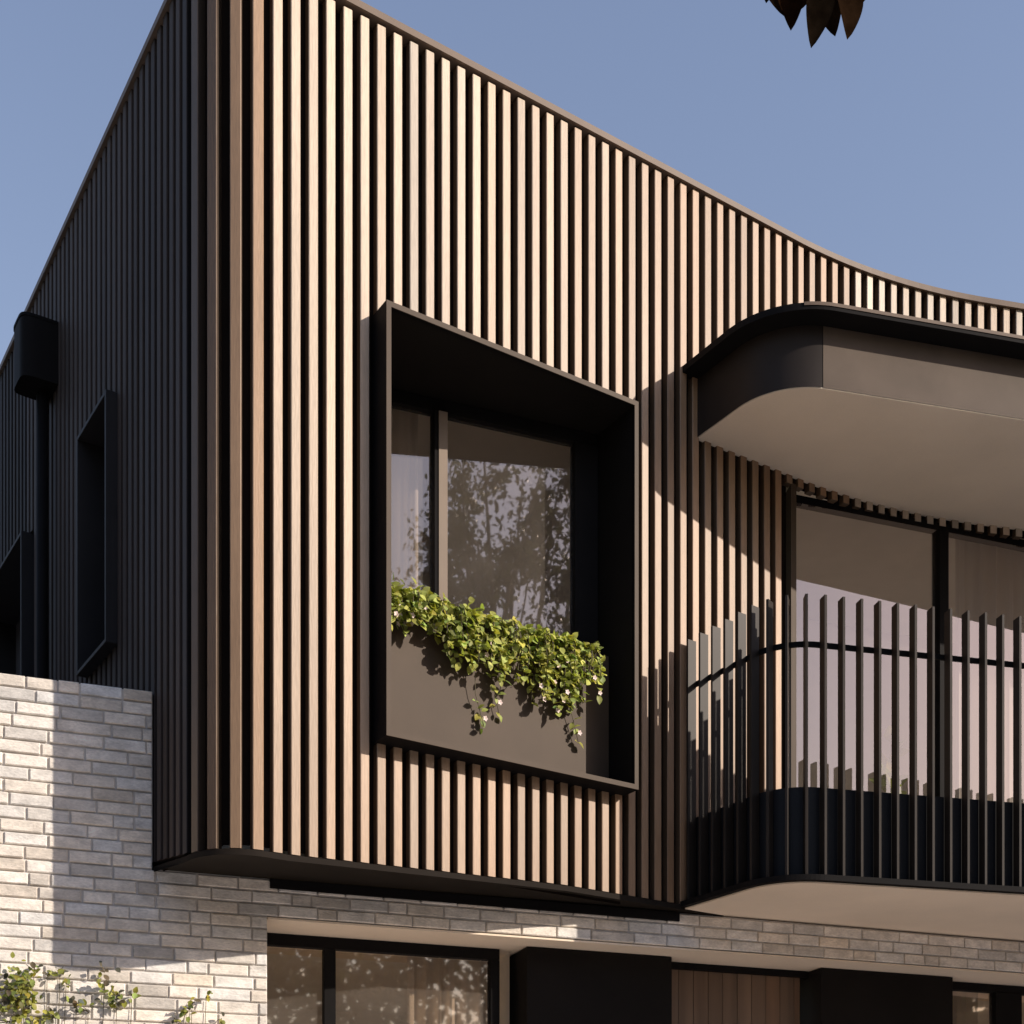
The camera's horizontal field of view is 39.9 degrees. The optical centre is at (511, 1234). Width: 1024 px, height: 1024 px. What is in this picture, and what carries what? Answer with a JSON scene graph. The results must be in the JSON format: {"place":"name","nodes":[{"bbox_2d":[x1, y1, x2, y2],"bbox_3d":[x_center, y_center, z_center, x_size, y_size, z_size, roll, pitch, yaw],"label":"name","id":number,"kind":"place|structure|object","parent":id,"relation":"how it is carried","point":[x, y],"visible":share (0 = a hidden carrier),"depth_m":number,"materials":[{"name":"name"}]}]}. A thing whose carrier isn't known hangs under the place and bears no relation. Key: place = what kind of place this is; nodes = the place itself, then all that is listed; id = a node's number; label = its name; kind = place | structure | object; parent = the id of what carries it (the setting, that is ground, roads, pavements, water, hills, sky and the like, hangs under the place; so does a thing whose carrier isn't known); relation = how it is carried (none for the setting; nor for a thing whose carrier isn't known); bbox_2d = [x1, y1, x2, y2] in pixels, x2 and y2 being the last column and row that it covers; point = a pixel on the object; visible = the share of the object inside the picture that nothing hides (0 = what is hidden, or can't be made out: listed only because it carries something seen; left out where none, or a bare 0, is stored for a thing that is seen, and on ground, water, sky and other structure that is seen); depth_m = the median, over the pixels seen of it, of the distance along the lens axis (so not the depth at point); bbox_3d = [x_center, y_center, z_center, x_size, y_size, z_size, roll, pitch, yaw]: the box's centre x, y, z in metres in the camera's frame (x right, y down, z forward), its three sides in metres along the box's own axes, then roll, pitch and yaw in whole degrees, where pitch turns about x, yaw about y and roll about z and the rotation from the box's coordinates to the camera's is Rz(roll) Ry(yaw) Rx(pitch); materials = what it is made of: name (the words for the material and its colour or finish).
{"place":"outdoors","nodes":[
{"label":"outdoors","id":0,"kind":"place"},
{"bbox_2d":[0,0,1023,363],"label":"sky","id":1,"kind":"structure","parent":0,"point":[895,146],"materials":[{"name":"blue"}]},
{"label":"forecourt","id":2,"kind":"structure","parent":0,"visible":0},
{"bbox_2d":[0,0,1023,1023],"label":"house","id":3,"kind":"structure","parent":2,"relation":"on","point":[723,480],"depth_m":7.52,"materials":[{"name":"brown wood"}]},
{"bbox_2d":[0,530,33,677],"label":"side window","id":4,"kind":"structure","parent":3,"relation":"in","point":[17,568],"depth_m":9.40,"materials":[{"name":"black glass"}]},
{"bbox_2d":[0,952,42,1023],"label":"climbing plant","id":5,"kind":"object","parent":3,"relation":"attached to","point":[16,998],"visible":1,"depth_m":6.79,"materials":[{"name":"green plant"}]},
{"bbox_2d":[42,966,70,1023],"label":"climbing plant","id":6,"kind":"object","parent":3,"relation":"attached to","point":[62,972],"visible":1,"depth_m":6.86,"materials":[{"name":"green plant"}]},
{"bbox_2d":[30,988,102,1023],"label":"climbing plant","id":7,"kind":"object","parent":3,"relation":"attached to","point":[51,1015],"visible":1,"depth_m":6.85,"materials":[{"name":"green plant"}]},
{"bbox_2d":[76,389,117,677],"bbox_3d":[-2.148,-3.845,7.869,0.410,1.350,0.555,0,0,-33],"label":"side window","id":8,"kind":"structure","parent":3,"relation":"in","point":[97,441],"depth_m":7.98,"materials":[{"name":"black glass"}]},
{"bbox_2d":[94,961,141,1023],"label":"climbing plant","id":9,"kind":"object","parent":3,"relation":"attached to","point":[112,999],"visible":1,"depth_m":6.93,"materials":[{"name":"green plant"}]},
{"bbox_2d":[171,990,225,1023],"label":"climbing plant","id":10,"kind":"object","parent":3,"relation":"attached to","point":[183,1012],"visible":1,"depth_m":7.06,"materials":[{"name":"green plant"}]},
{"bbox_2d":[267,933,499,1023],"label":"window frame","id":11,"kind":"structure","parent":3,"relation":"in","point":[329,946],"depth_m":7.75,"materials":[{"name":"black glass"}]},
{"bbox_2d":[391,408,417,590],"bbox_3d":[-0.772,-3.750,7.577,0.573,1.700,0.130,0,0,-22],"label":"curtain","id":12,"kind":"object","parent":3,"relation":"hanging from","point":[404,496],"visible":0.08,"depth_m":7.65,"materials":[{"name":"grey fabric"}]},
{"bbox_2d":[407,956,486,1023],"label":"curtain","id":13,"kind":"object","parent":3,"relation":"hanging from","point":[445,991],"visible":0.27,"depth_m":7.99,"materials":[{"name":"beige fabric"}]},
{"bbox_2d":[391,573,606,748],"bbox_3d":[-0.130,-2.970,7.354,1.405,0.723,0.340,0,0,-33],"label":"trailing plant","id":14,"kind":"object","parent":3,"relation":"in","point":[432,610],"visible":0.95,"depth_m":7.32,"materials":[{"name":"green plant"}]},
{"bbox_2d":[371,299,638,796],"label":"window","id":15,"kind":"structure","parent":3,"relation":"in","point":[421,364],"depth_m":7.51,"materials":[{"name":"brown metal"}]},
{"bbox_2d":[672,962,807,1023],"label":"timber door","id":16,"kind":"structure","parent":3,"relation":"in","point":[701,993],"depth_m":8.52,"materials":[{"name":"brown wood"}]},
{"bbox_2d":[869,725,908,793],"bbox_3d":[2.410,-2.549,8.979,0.279,1.333,0.329,0,0,42],"label":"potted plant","id":17,"kind":"object","parent":3,"relation":"in","point":[886,775],"visible":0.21,"depth_m":8.94,"materials":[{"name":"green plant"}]},
{"bbox_2d":[786,483,1023,796],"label":"sliding door","id":18,"kind":"structure","parent":3,"relation":"in","point":[941,535],"depth_m":8.84,"materials":[{"name":"black glass"}]},
{"bbox_2d":[953,991,977,1023],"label":"curtain","id":19,"kind":"object","parent":3,"relation":"hanging from","point":[965,1007],"visible":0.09,"depth_m":9.22,"materials":[{"name":"beige fabric"}]},
{"bbox_2d":[953,982,1023,1023],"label":"window frame","id":20,"kind":"structure","parent":3,"relation":"in","point":[1005,1002],"depth_m":9.13,"materials":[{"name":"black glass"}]},
{"bbox_2d":[955,538,1023,802],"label":"curtain","id":21,"kind":"object","parent":3,"relation":"hanging from","point":[989,580],"visible":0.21,"depth_m":9.10,"materials":[{"name":"grey fabric"}]},
{"bbox_2d":[765,0,864,47],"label":"overhanging tree","id":22,"kind":"object","parent":2,"relation":"on","point":[821,15],"visible":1,"depth_m":3.08,"materials":[{"name":"brown plant"}]}
]}

